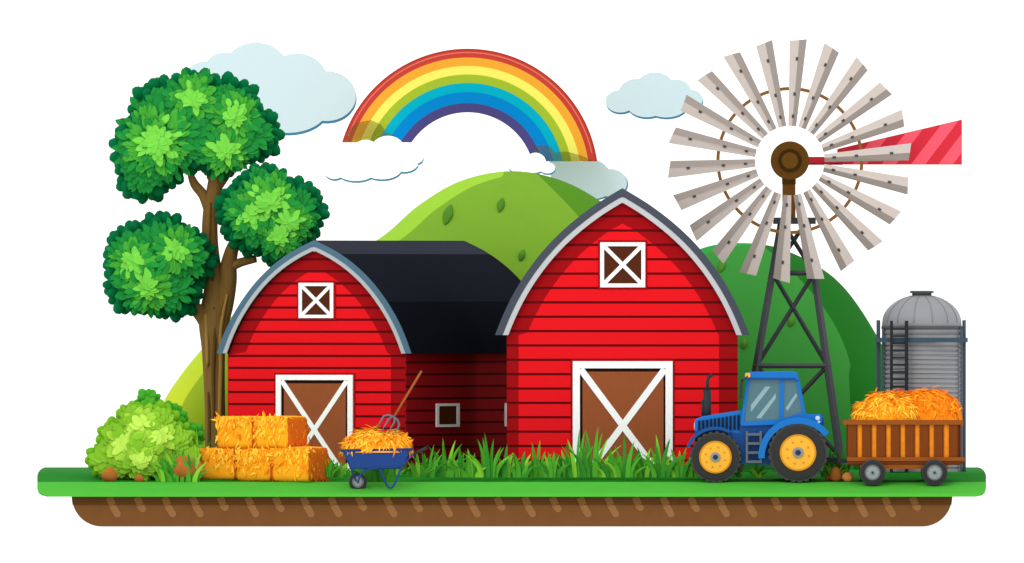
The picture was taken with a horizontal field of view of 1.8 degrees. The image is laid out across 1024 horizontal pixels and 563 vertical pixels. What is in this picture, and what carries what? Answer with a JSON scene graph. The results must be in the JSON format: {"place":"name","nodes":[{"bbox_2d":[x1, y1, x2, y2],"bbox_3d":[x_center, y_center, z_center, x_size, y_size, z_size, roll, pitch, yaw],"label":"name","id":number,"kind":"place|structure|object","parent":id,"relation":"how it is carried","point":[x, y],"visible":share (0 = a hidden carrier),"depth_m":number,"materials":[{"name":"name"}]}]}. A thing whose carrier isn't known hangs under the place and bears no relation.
{"place":"outdoors","nodes":[
{"label":"outdoors","id":0,"kind":"place"},
{"bbox_2d":[190,43,356,135],"bbox_3d":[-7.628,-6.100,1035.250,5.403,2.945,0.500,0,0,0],"label":"cloud","id":1,"kind":"structure","parent":0,"point":[299,94],"depth_m":1035.00,"materials":[{"name":"white"}]},
{"bbox_2d":[325,136,423,182],"bbox_3d":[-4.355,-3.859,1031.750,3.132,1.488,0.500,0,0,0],"label":"cloud","id":2,"kind":"structure","parent":0,"point":[386,158],"depth_m":1031.50,"materials":[{"name":"white"}]},
{"bbox_2d":[164,171,599,447],"bbox_3d":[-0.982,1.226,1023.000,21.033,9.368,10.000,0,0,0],"label":"hill","id":3,"kind":"structure","parent":0,"point":[516,223],"depth_m":1020.38,"materials":[{"name":"green plant"}]},
{"bbox_2d":[342,49,596,160],"bbox_3d":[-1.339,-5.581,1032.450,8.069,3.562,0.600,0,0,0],"label":"rainbow","id":4,"kind":"object","parent":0,"point":[536,110],"visible":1,"depth_m":1032.47},
{"bbox_2d":[37,467,985,496],"bbox_3d":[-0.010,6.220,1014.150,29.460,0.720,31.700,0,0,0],"label":"lawn","id":5,"kind":"structure","parent":0,"point":[85,482],"depth_m":999.18,"materials":[{"name":"green plant"}]},
{"bbox_2d":[102,467,117,481],"bbox_3d":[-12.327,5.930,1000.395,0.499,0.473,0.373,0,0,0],"label":"rock","id":6,"kind":"object","parent":5,"relation":"on","point":[109,474],"visible":1,"depth_m":1000.28,"materials":[{"name":"brown stone"}]},
{"bbox_2d":[134,474,143,481],"bbox_3d":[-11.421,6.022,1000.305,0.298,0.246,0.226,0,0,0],"label":"rock","id":7,"kind":"object","parent":5,"relation":"on","point":[138,478],"visible":1,"depth_m":1000.22,"materials":[{"name":"orange stone"}]},
{"bbox_2d":[84,389,204,480],"bbox_3d":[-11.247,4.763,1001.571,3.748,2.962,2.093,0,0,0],"label":"bush","id":8,"kind":"object","parent":5,"relation":"on","point":[143,429],"visible":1,"depth_m":1000.92,"materials":[{"name":"green plant"}]},
{"bbox_2d":[135,448,212,481],"bbox_3d":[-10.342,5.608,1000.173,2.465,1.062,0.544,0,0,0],"label":"leafy plant","id":9,"kind":"object","parent":5,"relation":"on","point":[163,470],"visible":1,"depth_m":1000.11,"materials":[{"name":"green plant"}]},
{"bbox_2d":[169,455,197,478],"bbox_3d":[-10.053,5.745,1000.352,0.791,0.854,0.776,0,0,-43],"label":"rock","id":10,"kind":"object","parent":5,"relation":"on","point":[180,469],"visible":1,"depth_m":1000.05,"materials":[{"name":"brown stone"}]},
{"bbox_2d":[195,457,202,478],"bbox_3d":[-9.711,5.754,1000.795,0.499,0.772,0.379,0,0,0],"label":"rock","id":11,"kind":"object","parent":5,"relation":"on","point":[199,465],"visible":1,"depth_m":1000.67,"materials":[{"name":"brown stone"}]},
{"bbox_2d":[193,430,210,447],"bbox_3d":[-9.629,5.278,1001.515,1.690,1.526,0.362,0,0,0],"label":"leafy plant","id":12,"kind":"object","parent":5,"relation":"on","point":[197,441],"visible":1,"depth_m":1001.40,"materials":[{"name":"green plant"}]},
{"bbox_2d":[102,67,329,447],"bbox_3d":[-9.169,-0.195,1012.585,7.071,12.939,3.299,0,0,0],"label":"tree","id":13,"kind":"object","parent":5,"relation":"on","point":[216,130],"visible":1,"depth_m":1011.90,"materials":[{"name":"green plant"}]},
{"bbox_2d":[199,446,236,479],"bbox_3d":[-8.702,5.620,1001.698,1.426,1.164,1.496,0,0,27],"label":"hay bale","id":14,"kind":"object","parent":5,"relation":"on","point":[220,462],"visible":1,"depth_m":1001.04,"materials":[{"name":"yellow plant"}]},
{"bbox_2d":[210,411,256,447],"bbox_3d":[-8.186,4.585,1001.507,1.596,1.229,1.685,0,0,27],"label":"hay bale","id":15,"kind":"object","parent":14,"relation":"on","point":[232,431],"visible":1,"depth_m":1000.82,"materials":[{"name":"yellow plant"}]},
{"bbox_2d":[232,443,273,481],"bbox_3d":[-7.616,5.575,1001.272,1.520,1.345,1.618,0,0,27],"label":"hay bale","id":16,"kind":"object","parent":5,"relation":"on","point":[253,464],"visible":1,"depth_m":1000.55,"materials":[{"name":"yellow plant"}]},
{"bbox_2d":[268,445,329,481],"bbox_3d":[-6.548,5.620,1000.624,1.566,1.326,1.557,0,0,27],"label":"hay bale","id":17,"kind":"object","parent":5,"relation":"on","point":[299,464],"visible":1,"depth_m":1000.09,"materials":[{"name":"yellow plant"}]},
{"bbox_2d":[253,411,309,448],"bbox_3d":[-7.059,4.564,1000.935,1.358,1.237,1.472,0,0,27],"label":"hay bale","id":18,"kind":"object","parent":17,"relation":"on","point":[281,431],"visible":1,"depth_m":1000.37,"materials":[{"name":"yellow plant"}]},
{"bbox_2d":[343,428,392,481],"bbox_3d":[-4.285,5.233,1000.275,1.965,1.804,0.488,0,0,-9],"label":"leafy plant","id":19,"kind":"object","parent":5,"relation":"on","point":[374,475],"visible":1,"depth_m":1000.19,"materials":[{"name":"green plant"}]},
{"bbox_2d":[217,240,520,470],"bbox_3d":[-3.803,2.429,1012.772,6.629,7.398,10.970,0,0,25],"label":"barn","id":20,"kind":"structure","parent":5,"relation":"on","point":[334,342],"depth_m":1008.46,"materials":[{"name":"wood"}]},
{"bbox_2d":[284,383,345,466],"bbox_3d":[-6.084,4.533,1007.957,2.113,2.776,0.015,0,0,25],"label":"door panel","id":21,"kind":"structure","parent":20,"relation":"in","point":[314,398],"depth_m":1007.76,"materials":[{"name":"brown wood"}]},
{"bbox_2d":[298,283,333,317],"bbox_3d":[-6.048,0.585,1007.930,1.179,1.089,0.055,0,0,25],"label":"window frame","id":22,"kind":"structure","parent":20,"relation":"in","point":[300,285],"depth_m":1008.01,"materials":[{"name":"white paint"}]},
{"bbox_2d":[302,286,329,314],"bbox_3d":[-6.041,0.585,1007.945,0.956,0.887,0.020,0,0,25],"label":"window pane","id":23,"kind":"structure","parent":20,"relation":"in","point":[307,300],"depth_m":1008.01,"materials":[{"name":"brown wood"}]},
{"bbox_2d":[439,406,456,423],"bbox_3d":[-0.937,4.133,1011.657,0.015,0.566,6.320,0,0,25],"label":"side window pane","id":24,"kind":"structure","parent":20,"relation":"in","point":[447,414],"depth_m":1009.49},
{"bbox_2d":[435,403,506,426],"bbox_3d":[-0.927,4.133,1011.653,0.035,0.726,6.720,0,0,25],"label":"side window frame","id":25,"kind":"structure","parent":20,"relation":"in","point":[443,404],"depth_m":1009.73,"materials":[{"name":"white paint"}]},
{"bbox_2d":[338,424,427,488],"bbox_3d":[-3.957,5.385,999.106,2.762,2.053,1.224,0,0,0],"label":"wheelbarrow","id":26,"kind":"object","parent":5,"relation":"on","point":[366,449],"visible":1,"depth_m":998.73,"materials":[{"name":"metal"}]},
{"bbox_2d":[377,370,422,434],"bbox_3d":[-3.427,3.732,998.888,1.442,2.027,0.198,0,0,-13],"label":"pitchfork","id":27,"kind":"object","parent":26,"relation":"on","point":[403,400],"visible":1,"depth_m":998.88,"materials":[{"name":"brown wood"}]},
{"bbox_2d":[325,428,836,477],"bbox_3d":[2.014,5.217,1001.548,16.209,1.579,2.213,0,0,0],"label":"grass","id":28,"kind":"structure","parent":5,"relation":"on","point":[583,465],"depth_m":1000.96,"materials":[{"name":"green plant"}]},
{"bbox_2d":[495,188,749,470],"bbox_3d":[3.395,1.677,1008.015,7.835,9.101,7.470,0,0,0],"label":"barn","id":29,"kind":"structure","parent":5,"relation":"on","point":[622,317],"depth_m":1004.47,"materials":[{"name":"wood"}]},
{"bbox_2d":[600,242,644,286],"bbox_3d":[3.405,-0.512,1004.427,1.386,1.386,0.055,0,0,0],"label":"window frame","id":30,"kind":"structure","parent":29,"relation":"in","point":[602,244],"depth_m":1004.32,"materials":[{"name":"white paint"}]},
{"bbox_2d":[604,246,640,282],"bbox_3d":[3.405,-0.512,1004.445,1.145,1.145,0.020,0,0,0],"label":"window pane","id":31,"kind":"structure","parent":29,"relation":"in","point":[622,252],"depth_m":1004.32,"materials":[{"name":"brown wood"}]},
{"bbox_2d":[583,372,663,464],"bbox_3d":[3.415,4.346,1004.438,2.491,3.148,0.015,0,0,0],"label":"door panel","id":32,"kind":"structure","parent":29,"relation":"in","point":[622,390],"depth_m":1004.32,"materials":[{"name":"brown wood"}]},
{"bbox_2d":[687,371,837,482],"bbox_3d":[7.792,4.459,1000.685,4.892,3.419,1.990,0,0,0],"label":"tractor","id":33,"kind":"object","parent":5,"relation":"on","point":[776,427],"visible":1,"depth_m":999.85,"materials":[{"name":"metal"}]},
{"bbox_2d":[668,39,961,471],"bbox_3d":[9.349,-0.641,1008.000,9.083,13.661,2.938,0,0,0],"label":"windmill","id":34,"kind":"object","parent":5,"relation":"on","point":[792,161],"visible":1,"depth_m":1006.87,"materials":[{"name":"metal"}]},
{"bbox_2d":[825,474,831,480],"bbox_3d":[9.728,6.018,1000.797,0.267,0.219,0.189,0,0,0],"label":"rock","id":35,"kind":"object","parent":5,"relation":"on","point":[827,477],"visible":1,"depth_m":1000.74,"materials":[{"name":"brown stone"}]},
{"bbox_2d":[821,450,850,480],"bbox_3d":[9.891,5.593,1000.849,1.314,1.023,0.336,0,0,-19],"label":"leafy plant","id":36,"kind":"object","parent":5,"relation":"on","point":[843,468],"visible":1,"depth_m":1000.87,"materials":[{"name":"green plant"}]},
{"bbox_2d":[830,467,841,481],"bbox_3d":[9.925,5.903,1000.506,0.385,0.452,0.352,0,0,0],"label":"rock","id":37,"kind":"object","parent":5,"relation":"on","point":[835,474],"visible":1,"depth_m":1000.38,"materials":[{"name":"brown stone"}]},
{"bbox_2d":[842,472,853,481],"bbox_3d":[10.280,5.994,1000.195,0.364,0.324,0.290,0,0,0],"label":"rock","id":38,"kind":"object","parent":5,"relation":"on","point":[847,477],"visible":1,"depth_m":1000.09,"materials":[{"name":"brown stone"}]},
{"bbox_2d":[838,385,964,485],"bbox_3d":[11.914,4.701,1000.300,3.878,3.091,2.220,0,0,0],"label":"hay trailer","id":39,"kind":"object","parent":5,"relation":"on","point":[920,428],"visible":1,"depth_m":999.50,"materials":[{"name":"brown wood"}]},
{"bbox_2d":[875,291,967,472],"bbox_3d":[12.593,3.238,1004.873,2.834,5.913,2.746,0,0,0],"label":"silo","id":40,"kind":"object","parent":5,"relation":"on","point":[923,339],"visible":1,"depth_m":1004.02,"materials":[{"name":"metal"}]},
{"bbox_2d":[72,497,951,526],"bbox_3d":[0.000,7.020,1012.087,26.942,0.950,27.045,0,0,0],"label":"soil","id":41,"kind":"structure","parent":0,"point":[511,511],"depth_m":998.60,"materials":[{"name":"brown soil"}]},
{"bbox_2d":[0,0,1023,562],"label":"sky","id":42,"kind":"structure","parent":0,"point":[69,69],"materials":[{"name":"white"}]},
{"bbox_2d":[507,153,555,174],"bbox_3d":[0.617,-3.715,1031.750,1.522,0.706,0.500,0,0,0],"label":"cloud","id":43,"kind":"structure","parent":0,"point":[536,163],"depth_m":1031.50,"materials":[{"name":"white"}]},
{"bbox_2d":[549,161,627,199],"bbox_3d":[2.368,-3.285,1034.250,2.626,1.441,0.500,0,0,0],"label":"cloud","id":44,"kind":"structure","parent":0,"point":[598,180],"depth_m":1034.00,"materials":[{"name":"white"}]},
{"bbox_2d":[605,72,702,118],"bbox_3d":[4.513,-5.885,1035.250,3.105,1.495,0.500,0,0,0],"label":"cloud","id":45,"kind":"structure","parent":0,"point":[652,95],"depth_m":1035.00,"materials":[{"name":"white"}]},
{"bbox_2d":[701,243,881,469],"bbox_3d":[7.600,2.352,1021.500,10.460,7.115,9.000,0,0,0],"label":"hill","id":46,"kind":"structure","parent":0,"point":[851,334],"depth_m":1017.98,"materials":[{"name":"green plant"}]}
]}

